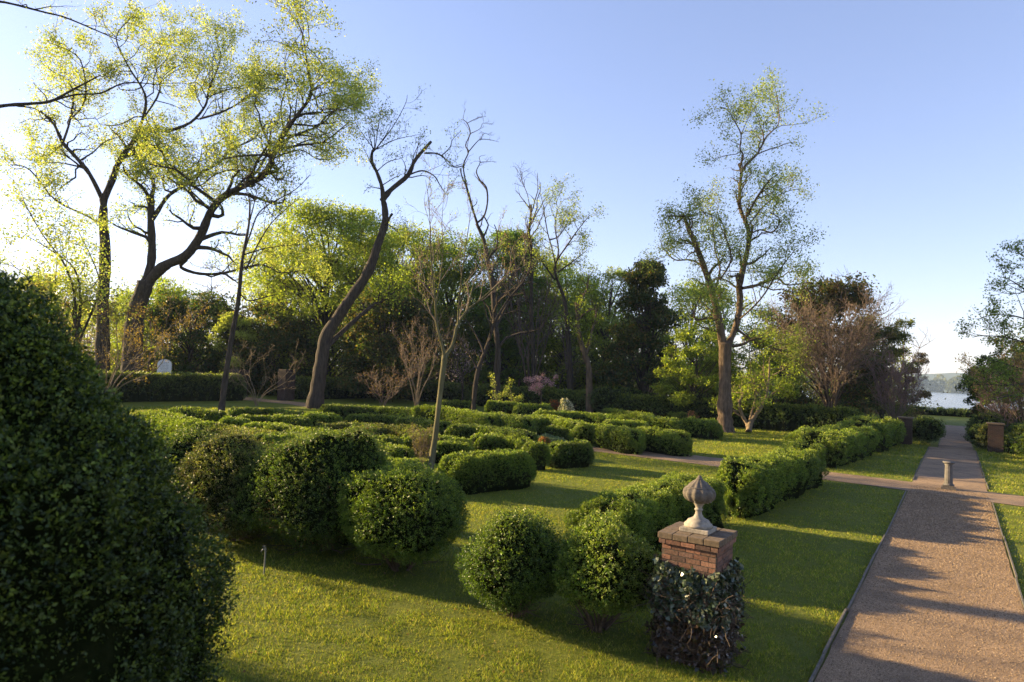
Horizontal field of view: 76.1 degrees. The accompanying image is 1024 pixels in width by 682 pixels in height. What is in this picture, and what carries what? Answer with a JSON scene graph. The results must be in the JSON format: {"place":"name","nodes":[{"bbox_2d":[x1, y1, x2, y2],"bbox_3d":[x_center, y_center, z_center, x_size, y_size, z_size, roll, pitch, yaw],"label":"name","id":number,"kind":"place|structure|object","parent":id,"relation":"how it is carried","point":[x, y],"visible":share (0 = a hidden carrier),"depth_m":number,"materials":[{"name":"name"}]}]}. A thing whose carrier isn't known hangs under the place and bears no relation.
{"place":"outdoors","nodes":[
{"label":"outdoors","id":0,"kind":"place"},
{"bbox_2d":[277,369,295,400],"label":"brick pier","id":1,"kind":"structure","parent":0,"point":[286,394],"depth_m":68.64,"materials":[{"name":"brown brick"}]},
{"bbox_2d":[0,0,1023,373],"label":"sky","id":2,"kind":"structure","parent":0,"point":[918,169],"materials":[{"name":"blue"}]},
{"bbox_2d":[114,365,1023,681],"bbox_3d":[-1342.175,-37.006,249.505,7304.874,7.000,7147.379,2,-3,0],"label":"ground","id":3,"kind":"structure","parent":0,"point":[500,637],"depth_m":11.42,"materials":[{"name":"green plant"}]},
{"bbox_2d":[0,157,145,358],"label":"young tree","id":4,"kind":"object","parent":3,"relation":"on","point":[75,285],"visible":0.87,"depth_m":49.12,"materials":[{"name":"green plant"}]},
{"bbox_2d":[15,265,145,371],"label":"leafy tree","id":5,"kind":"object","parent":3,"relation":"on","point":[114,327],"visible":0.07,"depth_m":82.04,"materials":[{"name":"green plant"}]},
{"bbox_2d":[0,0,189,123],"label":"tree","id":6,"kind":"object","parent":3,"relation":"on","point":[47,101],"visible":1,"depth_m":30.26,"materials":[{"name":"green plant"}]},
{"bbox_2d":[18,271,208,396],"bbox_3d":[-31.868,0.166,52.615,14.219,9.997,11.845,4,-3,-34],"label":"spreading shrub","id":7,"kind":"object","parent":3,"relation":"on","point":[158,342],"visible":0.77,"depth_m":52.00,"materials":[{"name":"beige plant"}]},
{"bbox_2d":[0,263,242,681],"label":"box bush","id":8,"kind":"object","parent":3,"relation":"on","point":[99,581],"visible":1,"depth_m":3.81,"materials":[{"name":"green plant"}]},
{"bbox_2d":[0,0,305,371],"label":"tree","id":9,"kind":"object","parent":3,"relation":"on","point":[62,47],"visible":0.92,"depth_m":66.10,"materials":[{"name":"green plant"}]},
{"bbox_2d":[110,275,211,370],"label":"leafy tree","id":10,"kind":"object","parent":3,"relation":"on","point":[156,286],"visible":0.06,"depth_m":95.08,"materials":[{"name":"green plant"}]},
{"bbox_2d":[79,369,246,401],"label":"box hedge","id":11,"kind":"object","parent":3,"relation":"on","point":[174,386],"visible":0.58,"depth_m":59.72,"materials":[{"name":"green plant"}]},
{"bbox_2d":[135,409,219,441],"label":"box hedge","id":12,"kind":"object","parent":3,"relation":"on","point":[167,422],"visible":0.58,"depth_m":27.19,"materials":[{"name":"green plant"}]},
{"bbox_2d":[154,426,221,483],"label":"box bush","id":13,"kind":"object","parent":3,"relation":"on","point":[183,443],"visible":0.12,"depth_m":16.79,"materials":[{"name":"green plant"}]},
{"bbox_2d":[143,286,243,373],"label":"evergreen tree","id":14,"kind":"object","parent":3,"relation":"on","point":[209,359],"visible":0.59,"depth_m":81.31,"materials":[{"name":"green plant"}]},
{"bbox_2d":[168,405,226,421],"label":"box hedge","id":15,"kind":"object","parent":3,"relation":"on","point":[201,413],"visible":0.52,"depth_m":37.80,"materials":[{"name":"green plant"}]},
{"bbox_2d":[169,425,273,541],"bbox_3d":[-6.160,3.175,14.658,3.063,2.566,2.980,2,-3,0],"label":"box bush","id":16,"kind":"object","parent":3,"relation":"on","point":[210,471],"visible":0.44,"depth_m":13.88,"materials":[{"name":"green plant"}]},
{"bbox_2d":[205,310,258,373],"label":"leafy tree","id":17,"kind":"object","parent":3,"relation":"on","point":[244,332],"visible":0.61,"depth_m":74.71,"materials":[{"name":"green plant"}]},
{"bbox_2d":[196,422,277,440],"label":"box hedge","id":18,"kind":"object","parent":3,"relation":"on","point":[224,426],"visible":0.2,"depth_m":25.61,"materials":[{"name":"green plant"}]},
{"bbox_2d":[92,0,395,374],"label":"tree","id":19,"kind":"object","parent":3,"relation":"on","point":[152,274],"visible":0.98,"depth_m":62.04,"materials":[{"name":"green plant"}]},
{"bbox_2d":[203,139,315,413],"bbox_3d":[-18.039,-4.548,45.239,8.893,19.960,5.887,2,-3,0],"label":"slender tree","id":20,"kind":"object","parent":3,"relation":"on","point":[222,400],"visible":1,"depth_m":45.01,"materials":[{"name":"brown plant"}]},
{"bbox_2d":[201,297,332,395],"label":"evergreen tree","id":21,"kind":"object","parent":3,"relation":"on","point":[281,325],"visible":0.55,"depth_m":76.75,"materials":[{"name":"green plant"}]},
{"bbox_2d":[227,406,306,417],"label":"box hedge","id":22,"kind":"object","parent":3,"relation":"on","point":[234,411],"visible":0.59,"depth_m":42.12,"materials":[{"name":"green plant"}]},
{"bbox_2d":[229,339,305,405],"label":"bare shrub","id":23,"kind":"object","parent":3,"relation":"on","point":[255,401],"visible":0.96,"depth_m":58.61,"materials":[{"name":"beige plant"}]},
{"bbox_2d":[237,412,313,427],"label":"box hedge","id":24,"kind":"object","parent":3,"relation":"on","point":[295,420],"visible":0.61,"depth_m":35.58,"materials":[{"name":"green plant"}]},
{"bbox_2d":[250,431,315,448],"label":"box hedge","id":25,"kind":"object","parent":3,"relation":"on","point":[275,436],"visible":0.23,"depth_m":23.88,"materials":[{"name":"green plant"}]},
{"bbox_2d":[222,420,393,554],"bbox_3d":[-4.120,3.107,14.279,3.943,2.832,3.686,2,-3,0],"label":"box bush","id":26,"kind":"object","parent":3,"relation":"on","point":[290,491],"visible":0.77,"depth_m":13.28,"materials":[{"name":"green plant"}]},
{"bbox_2d":[231,194,410,377],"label":"leafy tree","id":27,"kind":"object","parent":3,"relation":"on","point":[328,220],"visible":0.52,"depth_m":82.04,"materials":[{"name":"green plant"}]},
{"bbox_2d":[300,411,342,427],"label":"box hedge","id":28,"kind":"object","parent":3,"relation":"on","point":[317,416],"visible":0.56,"depth_m":37.62,"materials":[{"name":"green plant"}]},
{"bbox_2d":[262,423,403,446],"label":"box hedge","id":29,"kind":"object","parent":3,"relation":"on","point":[387,438],"visible":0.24,"depth_m":28.95,"materials":[{"name":"green plant"}]},
{"bbox_2d":[318,403,416,419],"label":"box hedge","id":30,"kind":"object","parent":3,"relation":"on","point":[342,411],"visible":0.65,"depth_m":47.31,"materials":[{"name":"green plant"}]},
{"bbox_2d":[315,421,440,435],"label":"box hedge","id":31,"kind":"object","parent":3,"relation":"on","point":[344,424],"visible":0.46,"depth_m":35.80,"materials":[{"name":"green plant"}]},
{"bbox_2d":[294,375,469,401],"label":"box hedge","id":32,"kind":"object","parent":3,"relation":"on","point":[452,390],"visible":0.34,"depth_m":75.97,"materials":[{"name":"green plant"}]},
{"bbox_2d":[353,365,413,406],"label":"bare shrub","id":33,"kind":"object","parent":3,"relation":"on","point":[379,387],"visible":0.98,"depth_m":61.89,"materials":[{"name":"beige plant"}]},
{"bbox_2d":[307,213,463,380],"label":"leafy tree","id":34,"kind":"object","parent":3,"relation":"on","point":[402,240],"visible":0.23,"depth_m":88.76,"materials":[{"name":"green plant"}]},
{"bbox_2d":[306,85,467,408],"bbox_3d":[-10.840,-7.875,59.839,13.534,28.572,10.041,2,-3,0],"label":"forked tree","id":35,"kind":"object","parent":3,"relation":"on","point":[327,339],"visible":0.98,"depth_m":58.13,"materials":[{"name":"brown plant"}]},
{"bbox_2d":[332,287,443,401],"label":"evergreen tree","id":36,"kind":"object","parent":3,"relation":"on","point":[363,342],"visible":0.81,"depth_m":71.72,"materials":[{"name":"green plant"}]},
{"bbox_2d":[344,412,451,434],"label":"box hedge","id":37,"kind":"object","parent":3,"relation":"on","point":[425,423],"visible":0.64,"depth_m":39.14,"materials":[{"name":"green plant"}]},
{"bbox_2d":[335,459,470,575],"bbox_3d":[-2.153,3.457,12.935,2.682,2.175,2.696,2,-3,0],"label":"box bush","id":38,"kind":"object","parent":3,"relation":"on","point":[409,512],"visible":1,"depth_m":12.26,"materials":[{"name":"green plant"}]},
{"bbox_2d":[406,422,439,464],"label":"dry shrub","id":39,"kind":"object","parent":3,"relation":"on","point":[419,442],"visible":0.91,"depth_m":25.09,"materials":[{"name":"beige plant"}]},
{"bbox_2d":[386,305,460,405],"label":"multistem tree","id":40,"kind":"object","parent":3,"relation":"on","point":[416,401],"visible":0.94,"depth_m":60.92,"materials":[{"name":"beige plant"}]},
{"bbox_2d":[400,431,474,454],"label":"box hedge","id":41,"kind":"object","parent":3,"relation":"on","point":[406,438],"visible":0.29,"depth_m":29.90,"materials":[{"name":"green plant"}]},
{"bbox_2d":[427,438,473,462],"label":"box hedge","id":42,"kind":"object","parent":3,"relation":"on","point":[447,447],"visible":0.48,"depth_m":27.57,"materials":[{"name":"green plant"}]},
{"bbox_2d":[410,404,499,426],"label":"box hedge","id":43,"kind":"object","parent":3,"relation":"on","point":[450,414],"visible":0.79,"depth_m":42.37,"materials":[{"name":"green plant"}]},
{"bbox_2d":[394,227,525,388],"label":"leafy tree","id":44,"kind":"object","parent":3,"relation":"on","point":[455,274],"visible":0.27,"depth_m":91.13,"materials":[{"name":"green plant"}]},
{"bbox_2d":[393,145,544,472],"bbox_3d":[-1.702,-0.717,24.640,5.961,11.846,3.316,4,-3,-28],"label":"slim tree","id":45,"kind":"object","parent":3,"relation":"on","point":[432,453],"visible":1,"depth_m":24.10,"materials":[{"name":"brown plant"}]},
{"bbox_2d":[437,447,536,494],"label":"box hedge","id":46,"kind":"object","parent":3,"relation":"on","point":[474,472],"visible":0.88,"depth_m":21.67,"materials":[{"name":"green plant"}]},
{"bbox_2d":[443,422,538,441],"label":"box hedge","id":47,"kind":"object","parent":3,"relation":"on","point":[465,430],"visible":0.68,"depth_m":33.99,"materials":[{"name":"green plant"}]},
{"bbox_2d":[444,101,541,400],"bbox_3d":[-1.917,-8.687,64.991,10.424,31.305,7.066,2,-3,0],"label":"bare tree","id":48,"kind":"object","parent":3,"relation":"on","point":[495,300],"visible":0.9,"depth_m":64.16,"materials":[{"name":"brown plant"}]},
{"bbox_2d":[448,235,539,409],"bbox_3d":[-1.403,-1.762,58.873,8.878,16.945,4.413,3,-3,-19],"label":"bare tree","id":49,"kind":"object","parent":3,"relation":"on","point":[476,377],"visible":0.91,"depth_m":59.81,"materials":[{"name":"brown plant"}]},
{"bbox_2d":[447,226,551,386],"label":"leafy tree","id":50,"kind":"object","parent":3,"relation":"on","point":[478,313],"visible":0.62,"depth_m":85.71,"materials":[{"name":"green plant"}]},
{"bbox_2d":[44,250,956,419],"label":"woodland","id":51,"kind":"object","parent":3,"relation":"on","point":[577,374],"depth_m":84.21,"materials":[{"name":"green plant"}]},
{"bbox_2d":[470,432,531,451],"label":"box hedge","id":52,"kind":"object","parent":3,"relation":"on","point":[491,441],"visible":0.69,"depth_m":30.83,"materials":[{"name":"green plant"}]},
{"bbox_2d":[454,504,565,620],"bbox_3d":[0.027,3.608,10.851,1.970,1.857,1.738,4,-3,-30],"label":"box bush","id":53,"kind":"object","parent":3,"relation":"on","point":[510,559],"visible":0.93,"depth_m":10.36,"materials":[{"name":"green plant"}]},
{"bbox_2d":[489,411,536,433],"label":"box hedge","id":54,"kind":"object","parent":3,"relation":"on","point":[515,421],"visible":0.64,"depth_m":38.08,"materials":[{"name":"green plant"}]},
{"bbox_2d":[485,225,577,386],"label":"multistem tree","id":55,"kind":"object","parent":3,"relation":"on","point":[538,332],"visible":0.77,"depth_m":79.58,"materials":[{"name":"brown plant"}]},
{"bbox_2d":[511,160,552,386],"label":"dead tree","id":56,"kind":"object","parent":3,"relation":"on","point":[530,300],"visible":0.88,"depth_m":74.12,"materials":[{"name":"brown plant"}]},
{"bbox_2d":[469,383,598,412],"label":"box hedge","id":57,"kind":"object","parent":3,"relation":"on","point":[577,398],"visible":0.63,"depth_m":69.38,"materials":[{"name":"green plant"}]},
{"bbox_2d":[521,440,551,470],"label":"box hedge","id":58,"kind":"object","parent":3,"relation":"on","point":[539,453],"visible":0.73,"depth_m":26.81,"materials":[{"name":"green plant"}]},
{"bbox_2d":[512,254,584,375],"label":"leafy tree","id":59,"kind":"object","parent":3,"relation":"on","point":[561,263],"visible":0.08,"depth_m":95.51,"materials":[{"name":"green plant"}]},
{"bbox_2d":[525,413,584,440],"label":"box hedge","id":60,"kind":"object","parent":3,"relation":"on","point":[544,420],"visible":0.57,"depth_m":40.26,"materials":[{"name":"green plant"}]},
{"bbox_2d":[517,172,608,390],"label":"open tree","id":61,"kind":"object","parent":3,"relation":"on","point":[570,384],"visible":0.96,"depth_m":70.06,"materials":[{"name":"green plant"}]},
{"bbox_2d":[546,438,595,468],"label":"box hedge","id":62,"kind":"object","parent":3,"relation":"on","point":[574,453],"visible":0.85,"depth_m":27.89,"materials":[{"name":"green plant"}]},
{"bbox_2d":[517,270,633,390],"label":"leafy tree","id":63,"kind":"object","parent":3,"relation":"on","point":[552,340],"visible":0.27,"depth_m":88.32,"materials":[{"name":"green plant"}]},
{"bbox_2d":[548,257,611,413],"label":"broken tree","id":64,"kind":"object","parent":3,"relation":"on","point":[584,348],"visible":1,"depth_m":66.04,"materials":[{"name":"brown plant"}]},
{"bbox_2d":[532,408,629,423],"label":"box hedge","id":65,"kind":"object","parent":3,"relation":"on","point":[598,417],"visible":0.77,"depth_m":52.83,"materials":[{"name":"green plant"}]},
{"bbox_2d":[562,264,638,385],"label":"leafy tree","id":66,"kind":"object","parent":3,"relation":"on","point":[614,275],"visible":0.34,"depth_m":86.84,"materials":[{"name":"green plant"}]},
{"bbox_2d":[544,508,661,632],"bbox_3d":[1.557,3.648,10.435,1.987,1.865,1.885,4,-3,-23],"label":"box bush","id":67,"kind":"object","parent":3,"relation":"on","point":[599,565],"visible":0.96,"depth_m":9.94,"materials":[{"name":"green plant"}]},
{"bbox_2d":[568,421,646,454],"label":"box hedge","id":68,"kind":"object","parent":3,"relation":"on","point":[623,439],"visible":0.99,"depth_m":34.87,"materials":[{"name":"green plant"}]},
{"bbox_2d":[588,384,644,411],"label":"box bush","id":69,"kind":"object","parent":3,"relation":"on","point":[600,399],"visible":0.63,"depth_m":64.52,"materials":[{"name":"green plant"}]},
{"bbox_2d":[593,256,686,395],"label":"magnolia tree","id":70,"kind":"object","parent":3,"relation":"on","point":[655,314],"visible":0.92,"depth_m":68.24,"materials":[{"name":"green plant"}]},
{"bbox_2d":[597,318,691,395],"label":"leafy tree","id":71,"kind":"object","parent":3,"relation":"on","point":[599,340],"visible":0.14,"depth_m":79.38,"materials":[{"name":"green plant"}]},
{"bbox_2d":[561,470,730,554],"bbox_3d":[3.592,4.099,15.951,1.939,1.654,6.828,0,-3,39],"label":"box hedge","id":72,"kind":"object","parent":3,"relation":"on","point":[648,512],"visible":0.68,"depth_m":14.71,"materials":[{"name":"green plant"}]},
{"bbox_2d":[637,425,692,456],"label":"box hedge","id":73,"kind":"object","parent":3,"relation":"on","point":[671,442],"visible":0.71,"depth_m":34.11,"materials":[{"name":"green plant"}]},
{"bbox_2d":[649,326,739,410],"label":"leafy tree","id":74,"kind":"object","parent":3,"relation":"on","point":[690,352],"visible":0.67,"depth_m":58.71,"materials":[{"name":"green plant"}]},
{"bbox_2d":[658,521,736,671],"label":"brick pillar","id":75,"kind":"structure","parent":3,"relation":"on","point":[702,554],"depth_m":9.25,"materials":[{"name":"brown brick"}]},
{"bbox_2d":[633,552,755,676],"bbox_3d":[2.706,3.943,9.521,1.638,1.852,1.708,1,-3,27],"label":"ivy","id":76,"kind":"object","parent":75,"relation":"attached to","point":[729,605],"visible":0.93,"depth_m":9.15,"materials":[{"name":"green plant"}]},
{"bbox_2d":[679,475,716,535],"bbox_3d":[2.747,2.377,9.610,0.474,0.812,0.474,0,-4,42],"label":"stone finial","id":77,"kind":"object","parent":75,"relation":"on","point":[699,492],"visible":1,"depth_m":9.48,"materials":[{"name":"stone"}]},
{"bbox_2d":[676,416,723,439],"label":"box hedge","id":78,"kind":"object","parent":3,"relation":"on","point":[706,428],"visible":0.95,"depth_m":44.28,"materials":[{"name":"green plant"}]},
{"bbox_2d":[648,272,761,398],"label":"leafy tree","id":79,"kind":"object","parent":3,"relation":"on","point":[725,321],"visible":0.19,"depth_m":81.79,"materials":[{"name":"green plant"}]},
{"bbox_2d":[628,62,837,432],"bbox_3d":[17.418,-8.308,51.878,16.028,31.005,14.211,2,-3,18],"label":"locust tree","id":80,"kind":"object","parent":3,"relation":"on","point":[724,401],"visible":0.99,"depth_m":50.90,"materials":[{"name":"green plant"}]},
{"bbox_2d":[607,393,864,431],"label":"box hedge","id":81,"kind":"object","parent":3,"relation":"on","point":[781,416],"visible":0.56,"depth_m":55.34,"materials":[{"name":"green plant"}]},
{"bbox_2d":[709,329,803,432],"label":"tree","id":82,"kind":"object","parent":3,"relation":"on","point":[784,385],"visible":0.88,"depth_m":52.46,"materials":[{"name":"green plant"}]},
{"bbox_2d":[714,439,829,518],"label":"box hedge","id":83,"kind":"object","parent":3,"relation":"on","point":[755,485],"visible":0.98,"depth_m":20.41,"materials":[{"name":"green plant"}]},
{"bbox_2d":[731,324,818,403],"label":"leafy tree","id":84,"kind":"object","parent":3,"relation":"on","point":[797,392],"visible":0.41,"depth_m":59.07,"materials":[{"name":"green plant"}]},
{"bbox_2d":[736,300,817,402],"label":"leafy tree","id":85,"kind":"object","parent":3,"relation":"on","point":[750,325],"visible":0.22,"depth_m":80.03,"materials":[{"name":"green plant"}]},
{"bbox_2d":[760,266,894,415],"bbox_3d":[30.907,0.518,64.146,12.680,15.717,12.608,2,-3,0],"label":"magnolia tree","id":86,"kind":"object","parent":3,"relation":"on","point":[852,397],"visible":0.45,"depth_m":61.95,"materials":[{"name":"green plant"}]},
{"bbox_2d":[779,423,879,467],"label":"box hedge","id":87,"kind":"object","parent":3,"relation":"on","point":[846,446],"visible":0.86,"depth_m":32.96,"materials":[{"name":"green plant"}]},
{"bbox_2d":[758,271,908,408],"bbox_3d":[25.640,0.989,53.606,11.431,13.217,11.523,0,-3,38],"label":"multistem tree","id":88,"kind":"object","parent":3,"relation":"on","point":[822,360],"visible":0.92,"depth_m":52.61,"materials":[{"name":"brown plant"}]},
{"bbox_2d":[808,490,906,681],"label":"path edging","id":89,"kind":"object","parent":3,"relation":"on","point":[822,657],"visible":1,"depth_m":11.55,"materials":[{"name":"grey stone"}]},
{"bbox_2d":[836,414,906,451],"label":"box hedge","id":90,"kind":"object","parent":3,"relation":"on","point":[891,431],"visible":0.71,"depth_m":41.76,"materials":[{"name":"green plant"}]},
{"bbox_2d":[841,313,922,419],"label":"leafy tree","id":91,"kind":"object","parent":3,"relation":"on","point":[897,338],"visible":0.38,"depth_m":71.64,"materials":[{"name":"green plant"}]},
{"bbox_2d":[861,345,929,419],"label":"bare shrub","id":92,"kind":"object","parent":3,"relation":"on","point":[903,397],"visible":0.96,"depth_m":58.27,"materials":[{"name":"brown plant"}]},
{"bbox_2d":[884,347,933,417],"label":"leafy tree","id":93,"kind":"object","parent":3,"relation":"on","point":[921,359],"visible":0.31,"depth_m":83.36,"materials":[{"name":"green plant"}]},
{"bbox_2d":[867,406,971,417],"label":"box hedge","id":94,"kind":"object","parent":3,"relation":"on","point":[951,411],"visible":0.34,"depth_m":100.07,"materials":[{"name":"green plant"}]},
{"bbox_2d":[912,415,946,443],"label":"box bush","id":95,"kind":"object","parent":3,"relation":"on","point":[929,429],"visible":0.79,"depth_m":46.86,"materials":[{"name":"green plant"}]},
{"bbox_2d":[954,237,1023,406],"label":"leafy tree","id":96,"kind":"object","parent":3,"relation":"on","point":[1003,367],"visible":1,"depth_m":41.27,"materials":[{"name":"green plant"}]},
{"bbox_2d":[954,354,1023,428],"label":"leafy tree","id":97,"kind":"object","parent":3,"relation":"on","point":[973,398],"visible":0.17,"depth_m":58.38,"materials":[{"name":"green plant"}]},
{"bbox_2d":[955,341,1023,422],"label":"bare shrub","id":98,"kind":"object","parent":3,"relation":"on","point":[1020,406],"visible":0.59,"depth_m":49.85,"materials":[{"name":"brown plant"}]},
{"bbox_2d":[986,422,1004,452],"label":"brick pier","id":99,"kind":"structure","parent":3,"relation":"on","point":[995,440],"depth_m":43.35,"materials":[{"name":"brown brick"}]},
{"bbox_2d":[984,318,1023,415],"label":"leafy tree","id":100,"kind":"object","parent":3,"relation":"on","point":[1000,348],"visible":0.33,"depth_m":65.60,"materials":[{"name":"green plant"}]},
{"bbox_2d":[243,397,1023,505],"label":"cross path","id":101,"kind":"structure","parent":0,"point":[1011,499],"depth_m":27.75,"materials":[{"name":"beige gravel"}]},
{"bbox_2d":[742,390,1023,410],"bbox_3d":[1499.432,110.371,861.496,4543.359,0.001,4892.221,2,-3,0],"label":"river","id":102,"kind":"structure","parent":0,"point":[953,400],"depth_m":412.69,"materials":[{"name":"blue liquid"}]},
{"bbox_2d":[814,447,1023,681],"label":"path","id":103,"kind":"structure","parent":0,"point":[967,472],"depth_m":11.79,"materials":[{"name":"beige gravel"}]},
{"bbox_2d":[938,425,972,449],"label":"path","id":104,"kind":"structure","parent":0,"point":[952,438],"depth_m":53.14,"materials":[{"name":"beige gravel"}]},
{"label":"far bank","id":105,"kind":"structure","parent":0,"visible":0},
{"bbox_2d":[804,373,1007,393],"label":"shore wood","id":106,"kind":"object","parent":105,"relation":"on","point":[951,383],"visible":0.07,"depth_m":1753.12,"materials":[{"name":"green plant"}]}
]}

